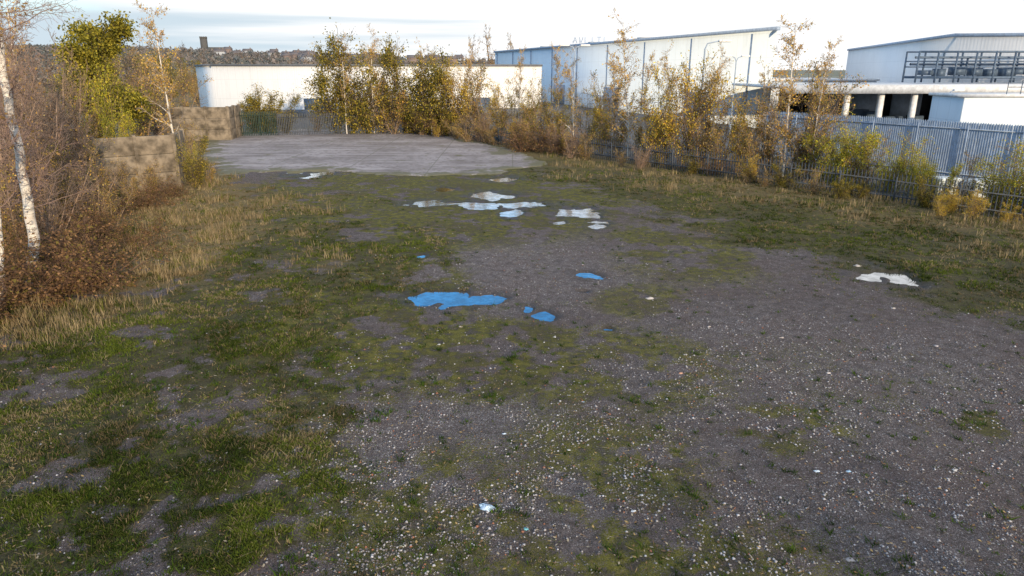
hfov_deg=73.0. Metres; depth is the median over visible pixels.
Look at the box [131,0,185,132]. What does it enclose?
birch tree
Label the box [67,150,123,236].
bare shrub
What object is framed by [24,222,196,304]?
bramble bush
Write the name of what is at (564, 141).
autumn shrub
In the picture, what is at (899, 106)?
dock doors
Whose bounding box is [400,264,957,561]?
litter
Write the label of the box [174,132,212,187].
olive shrub
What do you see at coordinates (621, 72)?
birch tree
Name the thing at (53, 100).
bare shrub
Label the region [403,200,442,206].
puddle
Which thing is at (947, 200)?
autumn shrub
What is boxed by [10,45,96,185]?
bare shrub
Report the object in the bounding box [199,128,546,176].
concrete pad
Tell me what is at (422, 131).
autumn shrub
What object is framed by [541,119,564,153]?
bare shrub
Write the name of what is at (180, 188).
bramble bush
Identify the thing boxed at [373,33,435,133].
autumn shrub
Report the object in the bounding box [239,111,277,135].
green fence
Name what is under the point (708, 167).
bramble bush
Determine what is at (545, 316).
puddle
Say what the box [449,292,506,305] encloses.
puddle
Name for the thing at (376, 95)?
autumn shrub
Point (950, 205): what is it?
autumn shrub
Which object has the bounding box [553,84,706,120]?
roller doors
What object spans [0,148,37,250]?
autumn shrub
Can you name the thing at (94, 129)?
autumn shrub
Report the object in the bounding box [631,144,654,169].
bare shrub
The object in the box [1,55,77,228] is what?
bare shrub
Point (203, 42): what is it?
church tower
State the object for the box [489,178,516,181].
puddle
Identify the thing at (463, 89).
autumn shrub
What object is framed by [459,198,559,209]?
puddle
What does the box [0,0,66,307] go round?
birch tree
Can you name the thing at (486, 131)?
autumn shrub
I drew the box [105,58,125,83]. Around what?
olive shrub
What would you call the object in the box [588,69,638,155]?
autumn shrub
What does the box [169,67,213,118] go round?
autumn shrub
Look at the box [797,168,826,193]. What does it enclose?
autumn shrub
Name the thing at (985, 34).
roof cap front
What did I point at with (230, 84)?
white warehouse
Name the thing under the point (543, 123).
autumn shrub
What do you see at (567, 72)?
birch tree
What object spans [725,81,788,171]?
autumn shrub
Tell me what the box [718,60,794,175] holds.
autumn shrub
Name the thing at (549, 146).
bramble bush
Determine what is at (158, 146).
panels
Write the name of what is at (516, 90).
birch tree
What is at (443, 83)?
autumn shrub
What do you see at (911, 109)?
bay columns
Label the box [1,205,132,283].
bramble bush
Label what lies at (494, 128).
autumn shrub
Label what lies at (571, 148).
bare shrub
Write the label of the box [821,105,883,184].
autumn shrub
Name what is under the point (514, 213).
puddle
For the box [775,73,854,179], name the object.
autumn shrub
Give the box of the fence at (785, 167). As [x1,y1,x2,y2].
[435,120,1023,220]
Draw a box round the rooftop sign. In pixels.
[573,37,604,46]
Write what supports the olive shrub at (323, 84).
on the ground at (690, 262)
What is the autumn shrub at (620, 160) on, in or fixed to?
on the ground at (690, 262)
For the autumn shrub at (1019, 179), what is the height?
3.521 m
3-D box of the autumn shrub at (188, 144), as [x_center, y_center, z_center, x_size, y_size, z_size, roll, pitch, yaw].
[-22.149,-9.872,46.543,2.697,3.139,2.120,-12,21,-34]
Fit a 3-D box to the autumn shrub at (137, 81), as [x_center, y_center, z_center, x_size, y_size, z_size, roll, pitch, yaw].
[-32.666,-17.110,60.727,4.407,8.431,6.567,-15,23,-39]
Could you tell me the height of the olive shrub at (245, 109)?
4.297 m
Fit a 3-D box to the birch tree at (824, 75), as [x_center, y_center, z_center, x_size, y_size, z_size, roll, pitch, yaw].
[17.087,-9.868,38.384,1.943,7.927,1.998,1,18,3]
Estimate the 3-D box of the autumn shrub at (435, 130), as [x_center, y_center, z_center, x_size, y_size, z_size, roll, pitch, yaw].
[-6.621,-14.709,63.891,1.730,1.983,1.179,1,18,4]
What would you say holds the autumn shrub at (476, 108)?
on the ground at (690, 262)
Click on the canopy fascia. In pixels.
(896, 89)
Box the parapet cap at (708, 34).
[494,26,780,52]
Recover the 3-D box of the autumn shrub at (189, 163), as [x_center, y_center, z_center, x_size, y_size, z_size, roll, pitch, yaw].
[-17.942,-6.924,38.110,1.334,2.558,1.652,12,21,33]
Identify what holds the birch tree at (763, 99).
on the ground at (690, 262)
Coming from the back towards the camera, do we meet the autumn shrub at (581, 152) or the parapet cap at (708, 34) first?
the parapet cap at (708, 34)
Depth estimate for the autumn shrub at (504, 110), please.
59.87 m
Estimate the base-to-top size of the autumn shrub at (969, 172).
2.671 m
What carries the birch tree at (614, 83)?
on the ground at (690, 262)
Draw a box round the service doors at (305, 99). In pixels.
[304,98,490,109]
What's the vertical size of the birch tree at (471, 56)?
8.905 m
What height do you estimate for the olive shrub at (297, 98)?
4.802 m
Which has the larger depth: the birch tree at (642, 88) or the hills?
the hills
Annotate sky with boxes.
[0,0,1023,69]
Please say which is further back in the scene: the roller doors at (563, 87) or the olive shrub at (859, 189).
the roller doors at (563, 87)
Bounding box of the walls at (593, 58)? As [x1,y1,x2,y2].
[495,30,776,127]
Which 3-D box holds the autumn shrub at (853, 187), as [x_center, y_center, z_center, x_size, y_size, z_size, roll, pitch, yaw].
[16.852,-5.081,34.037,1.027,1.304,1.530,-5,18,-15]
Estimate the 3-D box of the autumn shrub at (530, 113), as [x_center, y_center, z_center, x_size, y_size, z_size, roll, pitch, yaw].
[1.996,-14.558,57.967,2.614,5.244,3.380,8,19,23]
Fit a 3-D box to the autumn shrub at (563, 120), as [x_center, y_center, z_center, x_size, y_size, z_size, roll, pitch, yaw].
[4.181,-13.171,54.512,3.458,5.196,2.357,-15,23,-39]
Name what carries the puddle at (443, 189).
on the ground at (690, 262)
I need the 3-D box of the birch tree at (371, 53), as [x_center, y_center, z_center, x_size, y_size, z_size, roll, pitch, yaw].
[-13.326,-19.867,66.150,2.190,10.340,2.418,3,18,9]
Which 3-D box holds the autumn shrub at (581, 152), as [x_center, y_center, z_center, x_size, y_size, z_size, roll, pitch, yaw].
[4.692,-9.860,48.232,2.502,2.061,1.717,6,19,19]
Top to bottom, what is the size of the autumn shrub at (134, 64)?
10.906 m
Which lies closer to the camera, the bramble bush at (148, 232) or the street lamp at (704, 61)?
the bramble bush at (148, 232)
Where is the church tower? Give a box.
[199,36,223,50]
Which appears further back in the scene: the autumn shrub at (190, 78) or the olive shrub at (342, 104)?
the autumn shrub at (190, 78)
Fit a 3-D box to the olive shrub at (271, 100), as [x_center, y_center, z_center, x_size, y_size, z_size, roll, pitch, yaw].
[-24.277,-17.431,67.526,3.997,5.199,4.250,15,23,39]
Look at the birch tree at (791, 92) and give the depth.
38.60 m
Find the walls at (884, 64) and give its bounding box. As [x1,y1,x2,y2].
[845,36,1023,82]
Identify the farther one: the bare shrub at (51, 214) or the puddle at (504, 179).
the puddle at (504, 179)
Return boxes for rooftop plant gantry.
[901,51,1023,82]
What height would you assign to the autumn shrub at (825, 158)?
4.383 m
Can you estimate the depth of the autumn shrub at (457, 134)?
61.72 m
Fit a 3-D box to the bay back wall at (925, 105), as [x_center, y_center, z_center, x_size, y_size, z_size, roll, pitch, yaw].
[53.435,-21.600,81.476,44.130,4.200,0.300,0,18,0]
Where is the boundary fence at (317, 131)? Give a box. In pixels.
[277,112,417,134]
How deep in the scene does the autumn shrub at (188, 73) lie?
186.04 m
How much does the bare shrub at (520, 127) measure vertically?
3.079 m
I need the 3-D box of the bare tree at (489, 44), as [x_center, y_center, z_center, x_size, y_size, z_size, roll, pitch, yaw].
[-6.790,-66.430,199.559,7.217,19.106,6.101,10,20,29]
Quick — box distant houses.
[213,46,463,63]
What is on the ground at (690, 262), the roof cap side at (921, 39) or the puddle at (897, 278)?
the puddle at (897, 278)
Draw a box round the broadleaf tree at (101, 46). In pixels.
[44,9,158,137]
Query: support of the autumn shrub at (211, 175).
on the ground at (690, 262)
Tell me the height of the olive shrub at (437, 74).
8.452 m
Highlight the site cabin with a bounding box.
[928,79,1023,152]
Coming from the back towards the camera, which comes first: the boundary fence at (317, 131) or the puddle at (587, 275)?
the boundary fence at (317, 131)
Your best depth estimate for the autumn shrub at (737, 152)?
41.28 m
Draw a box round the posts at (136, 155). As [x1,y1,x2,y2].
[90,128,188,189]
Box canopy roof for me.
[732,83,1023,87]
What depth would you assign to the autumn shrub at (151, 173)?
34.98 m
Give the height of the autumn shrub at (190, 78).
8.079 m
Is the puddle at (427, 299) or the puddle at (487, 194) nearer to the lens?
the puddle at (427, 299)
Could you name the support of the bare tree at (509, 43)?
on the ground at (690, 262)
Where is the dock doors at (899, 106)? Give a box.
[806,94,922,119]
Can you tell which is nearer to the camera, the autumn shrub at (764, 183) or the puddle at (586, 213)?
the puddle at (586, 213)
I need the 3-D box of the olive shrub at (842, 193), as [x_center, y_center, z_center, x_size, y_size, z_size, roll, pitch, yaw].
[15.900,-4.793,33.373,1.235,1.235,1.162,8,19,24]
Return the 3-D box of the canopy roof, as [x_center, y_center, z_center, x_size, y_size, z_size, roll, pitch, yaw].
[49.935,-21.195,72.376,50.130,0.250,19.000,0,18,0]
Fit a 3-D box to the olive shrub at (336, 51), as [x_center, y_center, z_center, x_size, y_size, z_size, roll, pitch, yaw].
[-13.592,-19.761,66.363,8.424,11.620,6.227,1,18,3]
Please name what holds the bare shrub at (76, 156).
on the ground at (690, 262)
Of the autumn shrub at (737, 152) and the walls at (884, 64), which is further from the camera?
the walls at (884, 64)
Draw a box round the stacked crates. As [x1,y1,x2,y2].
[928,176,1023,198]
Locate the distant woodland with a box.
[4,43,494,86]
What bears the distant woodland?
on the ground at (690, 262)
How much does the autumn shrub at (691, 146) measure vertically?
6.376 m
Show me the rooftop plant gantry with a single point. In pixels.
(973, 71)
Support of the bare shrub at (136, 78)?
on the ground at (690, 262)
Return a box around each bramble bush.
[0,217,86,325]
[0,218,134,322]
[0,229,142,319]
[0,253,47,350]
[1,204,142,280]
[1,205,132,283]
[3,186,146,255]
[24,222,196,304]
[77,174,173,217]
[79,205,199,252]
[112,175,194,211]
[130,174,196,198]
[415,112,473,136]
[492,114,557,153]
[526,126,590,154]
[530,135,572,153]
[696,152,738,175]
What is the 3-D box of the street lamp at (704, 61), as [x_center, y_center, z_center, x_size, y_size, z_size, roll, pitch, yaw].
[13.429,-12.462,46.400,1.758,7.866,0.300,0,18,0]
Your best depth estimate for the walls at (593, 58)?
92.39 m
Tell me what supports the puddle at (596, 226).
on the ground at (690, 262)
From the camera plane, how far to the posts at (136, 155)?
35.74 m
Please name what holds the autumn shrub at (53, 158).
on the ground at (690, 262)
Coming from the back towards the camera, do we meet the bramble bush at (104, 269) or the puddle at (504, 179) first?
the puddle at (504, 179)
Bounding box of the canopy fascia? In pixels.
[783,85,1023,93]
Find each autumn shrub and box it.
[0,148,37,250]
[8,121,118,235]
[29,52,103,163]
[63,135,118,200]
[69,61,122,157]
[89,177,140,234]
[97,88,138,156]
[105,155,141,196]
[109,45,134,91]
[114,45,162,134]
[119,31,170,136]
[122,50,151,88]
[124,158,163,189]
[128,56,157,95]
[155,64,187,100]
[155,120,198,155]
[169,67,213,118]
[176,60,196,90]
[182,65,197,92]
[182,139,199,181]
[188,64,199,103]
[194,153,217,183]
[308,97,326,130]
[354,42,404,131]
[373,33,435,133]
[410,111,439,134]
[424,50,457,132]
[428,61,479,134]
[431,119,444,136]
[440,114,464,138]
[441,113,479,141]
[444,62,497,134]
[474,107,509,142]
[479,127,495,142]
[482,77,517,136]
[485,130,495,144]
[492,65,542,141]
[506,115,528,147]
[515,65,554,140]
[519,82,551,137]
[521,121,536,150]
[545,89,578,142]
[560,131,569,151]
[566,78,625,148]
[566,133,595,158]
[586,84,612,153]
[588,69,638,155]
[615,148,627,165]
[630,57,704,166]
[630,84,667,156]
[636,146,648,164]
[655,50,748,167]
[668,72,725,167]
[685,83,757,170]
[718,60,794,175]
[723,90,768,171]
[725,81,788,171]
[734,158,756,182]
[740,154,760,180]
[756,168,781,186]
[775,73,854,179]
[777,57,868,176]
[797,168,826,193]
[798,111,873,182]
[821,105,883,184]
[843,129,897,187]
[846,178,870,194]
[860,129,934,192]
[898,142,933,195]
[921,145,966,197]
[929,180,964,210]
[931,193,949,215]
[937,186,962,212]
[952,187,991,218]
[954,150,1002,201]
[966,150,1023,214]
[991,137,1023,215]
[997,148,1023,212]
[997,202,1023,222]
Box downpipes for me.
[496,34,752,119]
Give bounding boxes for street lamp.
[560,44,589,133]
[695,40,730,153]
[723,55,749,130]
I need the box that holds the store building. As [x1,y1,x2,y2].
[769,77,879,109]
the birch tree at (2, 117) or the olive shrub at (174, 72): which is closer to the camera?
the birch tree at (2, 117)
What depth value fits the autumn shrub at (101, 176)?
31.78 m
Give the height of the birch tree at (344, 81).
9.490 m
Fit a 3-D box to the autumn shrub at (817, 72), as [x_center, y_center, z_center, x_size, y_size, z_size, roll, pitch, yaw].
[17.391,-9.303,39.008,3.438,7.086,5.010,-5,18,-16]
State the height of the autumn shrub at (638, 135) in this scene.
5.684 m
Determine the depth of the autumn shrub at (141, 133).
54.85 m
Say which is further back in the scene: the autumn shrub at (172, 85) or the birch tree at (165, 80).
the autumn shrub at (172, 85)
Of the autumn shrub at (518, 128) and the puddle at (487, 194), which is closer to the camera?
the puddle at (487, 194)
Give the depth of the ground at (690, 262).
13.76 m
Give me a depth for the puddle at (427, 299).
19.04 m
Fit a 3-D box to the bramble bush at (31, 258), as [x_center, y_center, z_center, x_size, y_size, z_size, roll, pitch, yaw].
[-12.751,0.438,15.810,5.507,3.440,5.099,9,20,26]
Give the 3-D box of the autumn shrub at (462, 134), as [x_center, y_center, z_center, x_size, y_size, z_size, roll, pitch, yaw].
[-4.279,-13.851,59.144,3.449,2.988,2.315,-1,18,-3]
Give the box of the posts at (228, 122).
[137,104,243,140]
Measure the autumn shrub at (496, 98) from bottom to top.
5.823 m
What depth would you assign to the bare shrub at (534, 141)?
53.05 m
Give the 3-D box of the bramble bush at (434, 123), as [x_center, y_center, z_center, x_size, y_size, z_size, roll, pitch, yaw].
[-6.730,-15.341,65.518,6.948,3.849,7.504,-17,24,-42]
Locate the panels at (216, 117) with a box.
[140,105,241,140]
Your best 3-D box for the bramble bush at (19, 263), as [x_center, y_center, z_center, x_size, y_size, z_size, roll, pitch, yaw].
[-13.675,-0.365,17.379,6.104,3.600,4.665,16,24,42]
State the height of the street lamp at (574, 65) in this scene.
7.981 m
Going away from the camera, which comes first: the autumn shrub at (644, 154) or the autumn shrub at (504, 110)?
the autumn shrub at (644, 154)
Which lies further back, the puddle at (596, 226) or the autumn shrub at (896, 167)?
the autumn shrub at (896, 167)
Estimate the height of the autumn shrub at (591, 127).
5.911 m
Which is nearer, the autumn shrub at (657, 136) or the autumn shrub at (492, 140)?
the autumn shrub at (657, 136)
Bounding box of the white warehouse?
[194,64,542,117]
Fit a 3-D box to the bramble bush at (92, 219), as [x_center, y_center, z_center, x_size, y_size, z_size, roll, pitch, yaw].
[-15.230,-2.333,24.204,4.306,3.046,5.634,1,18,3]
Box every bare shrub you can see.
[0,15,55,211]
[0,73,54,224]
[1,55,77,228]
[1,62,43,205]
[7,25,80,191]
[7,82,106,212]
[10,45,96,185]
[18,160,101,263]
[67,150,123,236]
[119,48,179,135]
[471,111,492,141]
[505,111,532,144]
[525,132,545,150]
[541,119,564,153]
[561,122,586,157]
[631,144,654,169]
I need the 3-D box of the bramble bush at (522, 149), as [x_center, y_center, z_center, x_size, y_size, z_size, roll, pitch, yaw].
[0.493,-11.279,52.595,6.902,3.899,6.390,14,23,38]
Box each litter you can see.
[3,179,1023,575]
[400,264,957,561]
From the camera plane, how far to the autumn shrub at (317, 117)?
69.06 m
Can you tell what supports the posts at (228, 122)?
on the ground at (690, 262)
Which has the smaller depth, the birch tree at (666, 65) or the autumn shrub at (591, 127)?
the birch tree at (666, 65)
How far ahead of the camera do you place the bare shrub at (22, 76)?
27.60 m
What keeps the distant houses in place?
on the hills
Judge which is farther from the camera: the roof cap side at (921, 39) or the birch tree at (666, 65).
the roof cap side at (921, 39)
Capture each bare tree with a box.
[168,43,190,102]
[464,35,479,62]
[478,22,495,63]
[506,32,513,49]
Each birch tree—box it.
[0,0,46,127]
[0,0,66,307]
[0,0,100,282]
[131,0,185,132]
[332,36,359,133]
[360,24,384,132]
[416,37,435,133]
[462,38,480,128]
[512,46,527,123]
[546,42,567,129]
[558,45,585,137]
[602,7,644,159]
[603,47,622,147]
[633,50,654,153]
[646,39,681,161]
[700,41,733,169]
[751,13,820,175]
[752,56,774,174]
[798,35,841,172]
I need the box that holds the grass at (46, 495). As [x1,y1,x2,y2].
[0,151,1023,575]
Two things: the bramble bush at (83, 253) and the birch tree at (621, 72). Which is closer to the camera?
the bramble bush at (83, 253)
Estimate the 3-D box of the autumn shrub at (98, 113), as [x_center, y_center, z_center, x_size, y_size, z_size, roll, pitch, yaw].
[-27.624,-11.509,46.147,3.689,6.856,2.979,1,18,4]
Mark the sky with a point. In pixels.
(257, 25)
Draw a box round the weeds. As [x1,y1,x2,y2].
[0,196,1023,575]
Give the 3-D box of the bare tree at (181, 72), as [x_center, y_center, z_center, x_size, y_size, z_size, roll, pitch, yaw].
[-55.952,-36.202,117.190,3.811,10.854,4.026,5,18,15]
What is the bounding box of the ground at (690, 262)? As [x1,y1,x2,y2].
[0,86,1023,575]
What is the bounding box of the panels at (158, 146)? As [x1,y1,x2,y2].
[95,130,188,193]
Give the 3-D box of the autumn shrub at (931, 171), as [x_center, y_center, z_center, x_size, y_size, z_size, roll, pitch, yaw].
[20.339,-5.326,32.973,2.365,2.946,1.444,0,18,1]
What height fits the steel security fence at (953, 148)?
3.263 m
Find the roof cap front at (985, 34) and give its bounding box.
[956,33,1023,36]
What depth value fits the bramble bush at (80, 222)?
22.09 m
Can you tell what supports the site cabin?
on the ground at (690, 262)
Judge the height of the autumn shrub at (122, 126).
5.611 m
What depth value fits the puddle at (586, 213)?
30.42 m
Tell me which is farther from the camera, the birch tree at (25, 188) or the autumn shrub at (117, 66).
the autumn shrub at (117, 66)
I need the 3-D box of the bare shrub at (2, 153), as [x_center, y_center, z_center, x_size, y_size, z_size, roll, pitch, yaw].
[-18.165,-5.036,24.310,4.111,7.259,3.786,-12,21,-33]
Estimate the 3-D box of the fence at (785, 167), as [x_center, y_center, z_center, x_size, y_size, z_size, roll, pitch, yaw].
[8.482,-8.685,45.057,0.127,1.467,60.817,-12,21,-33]
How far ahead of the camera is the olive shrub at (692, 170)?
41.52 m
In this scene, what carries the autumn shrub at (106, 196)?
on the ground at (690, 262)
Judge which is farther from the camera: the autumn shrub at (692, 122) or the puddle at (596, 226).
the autumn shrub at (692, 122)
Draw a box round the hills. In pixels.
[9,50,845,77]
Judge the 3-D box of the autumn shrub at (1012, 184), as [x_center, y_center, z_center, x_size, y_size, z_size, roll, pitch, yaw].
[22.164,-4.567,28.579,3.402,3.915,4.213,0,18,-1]
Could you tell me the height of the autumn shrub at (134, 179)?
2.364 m
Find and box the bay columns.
[841,94,917,129]
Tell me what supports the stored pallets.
on the ground at (690, 262)
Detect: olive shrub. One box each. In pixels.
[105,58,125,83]
[127,46,176,99]
[161,51,188,96]
[174,57,201,89]
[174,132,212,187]
[239,92,268,131]
[244,83,285,133]
[263,87,302,132]
[298,51,349,132]
[310,29,385,133]
[322,17,409,133]
[375,31,458,133]
[396,46,452,134]
[425,55,492,135]
[439,110,458,135]
[578,142,591,154]
[680,151,702,173]
[768,161,805,187]
[828,176,855,199]
[851,179,873,198]
[910,171,951,207]
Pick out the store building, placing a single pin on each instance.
(830, 80)
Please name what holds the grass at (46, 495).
on the ground at (690, 262)
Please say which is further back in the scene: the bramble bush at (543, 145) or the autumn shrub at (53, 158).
the bramble bush at (543, 145)
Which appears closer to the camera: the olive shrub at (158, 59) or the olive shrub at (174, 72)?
the olive shrub at (158, 59)
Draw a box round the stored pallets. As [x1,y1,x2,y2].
[773,109,923,119]
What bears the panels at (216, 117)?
on the ground at (690, 262)
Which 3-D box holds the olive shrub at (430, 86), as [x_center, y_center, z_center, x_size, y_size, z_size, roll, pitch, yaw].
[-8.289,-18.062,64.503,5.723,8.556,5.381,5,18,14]
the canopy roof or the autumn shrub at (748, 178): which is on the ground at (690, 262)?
the autumn shrub at (748, 178)
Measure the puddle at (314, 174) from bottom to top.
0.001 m
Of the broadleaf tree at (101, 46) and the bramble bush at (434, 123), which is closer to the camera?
the broadleaf tree at (101, 46)
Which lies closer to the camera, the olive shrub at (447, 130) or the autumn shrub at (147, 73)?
the olive shrub at (447, 130)
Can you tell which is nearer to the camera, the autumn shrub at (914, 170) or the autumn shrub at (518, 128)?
the autumn shrub at (914, 170)
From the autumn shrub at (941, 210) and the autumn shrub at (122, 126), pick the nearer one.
the autumn shrub at (941, 210)
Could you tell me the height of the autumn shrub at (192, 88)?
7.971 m
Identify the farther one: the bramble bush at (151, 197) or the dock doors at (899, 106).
the dock doors at (899, 106)
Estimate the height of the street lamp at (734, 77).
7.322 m
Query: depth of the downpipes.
96.60 m
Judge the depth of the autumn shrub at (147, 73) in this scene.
135.79 m
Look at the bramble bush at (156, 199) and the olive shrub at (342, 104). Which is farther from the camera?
the olive shrub at (342, 104)
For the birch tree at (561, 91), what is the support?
on the ground at (690, 262)
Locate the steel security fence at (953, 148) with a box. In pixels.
[760,111,1023,182]
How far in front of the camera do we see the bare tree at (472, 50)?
202.78 m
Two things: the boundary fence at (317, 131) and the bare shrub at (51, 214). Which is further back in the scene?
the boundary fence at (317, 131)
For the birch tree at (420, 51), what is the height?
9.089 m
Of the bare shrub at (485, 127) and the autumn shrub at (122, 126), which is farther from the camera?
the bare shrub at (485, 127)
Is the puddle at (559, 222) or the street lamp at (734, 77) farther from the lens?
the street lamp at (734, 77)
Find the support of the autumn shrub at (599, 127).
on the ground at (690, 262)
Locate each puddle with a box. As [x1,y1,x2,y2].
[295,171,335,178]
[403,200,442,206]
[411,291,458,309]
[433,187,455,191]
[441,197,498,205]
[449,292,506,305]
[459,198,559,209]
[471,191,514,197]
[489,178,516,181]
[492,206,523,216]
[524,308,554,321]
[553,221,565,224]
[555,208,599,217]
[576,273,602,279]
[588,217,609,228]
[857,272,918,285]
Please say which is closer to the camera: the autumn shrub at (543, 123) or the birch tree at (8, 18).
the birch tree at (8, 18)
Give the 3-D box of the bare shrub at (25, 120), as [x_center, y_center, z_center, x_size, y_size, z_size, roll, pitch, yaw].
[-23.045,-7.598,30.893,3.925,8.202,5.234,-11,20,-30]
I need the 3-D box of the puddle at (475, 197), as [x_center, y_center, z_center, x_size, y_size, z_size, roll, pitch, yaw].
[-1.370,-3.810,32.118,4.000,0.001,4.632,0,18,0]
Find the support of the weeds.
on the ground at (690, 262)
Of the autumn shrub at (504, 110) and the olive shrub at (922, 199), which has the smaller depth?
the olive shrub at (922, 199)
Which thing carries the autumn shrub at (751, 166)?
on the ground at (690, 262)
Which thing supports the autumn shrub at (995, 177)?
on the ground at (690, 262)
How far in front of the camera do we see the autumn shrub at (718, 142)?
42.05 m
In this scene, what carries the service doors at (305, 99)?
in the white warehouse
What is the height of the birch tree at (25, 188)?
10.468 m
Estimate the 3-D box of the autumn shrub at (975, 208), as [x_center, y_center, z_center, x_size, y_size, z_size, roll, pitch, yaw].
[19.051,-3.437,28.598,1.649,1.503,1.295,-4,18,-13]
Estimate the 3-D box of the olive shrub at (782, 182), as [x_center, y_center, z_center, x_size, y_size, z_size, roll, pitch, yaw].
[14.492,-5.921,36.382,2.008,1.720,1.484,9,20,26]
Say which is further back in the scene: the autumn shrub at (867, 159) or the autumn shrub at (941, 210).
the autumn shrub at (867, 159)
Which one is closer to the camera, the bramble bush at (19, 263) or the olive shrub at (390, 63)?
the bramble bush at (19, 263)
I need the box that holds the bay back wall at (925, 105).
[778,89,932,120]
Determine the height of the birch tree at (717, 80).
7.808 m
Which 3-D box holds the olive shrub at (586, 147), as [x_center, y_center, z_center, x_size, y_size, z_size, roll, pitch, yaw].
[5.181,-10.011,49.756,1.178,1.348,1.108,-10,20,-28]
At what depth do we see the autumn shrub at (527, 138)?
53.48 m
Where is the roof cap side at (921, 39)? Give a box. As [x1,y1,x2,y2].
[847,33,956,50]
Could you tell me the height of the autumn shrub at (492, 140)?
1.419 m

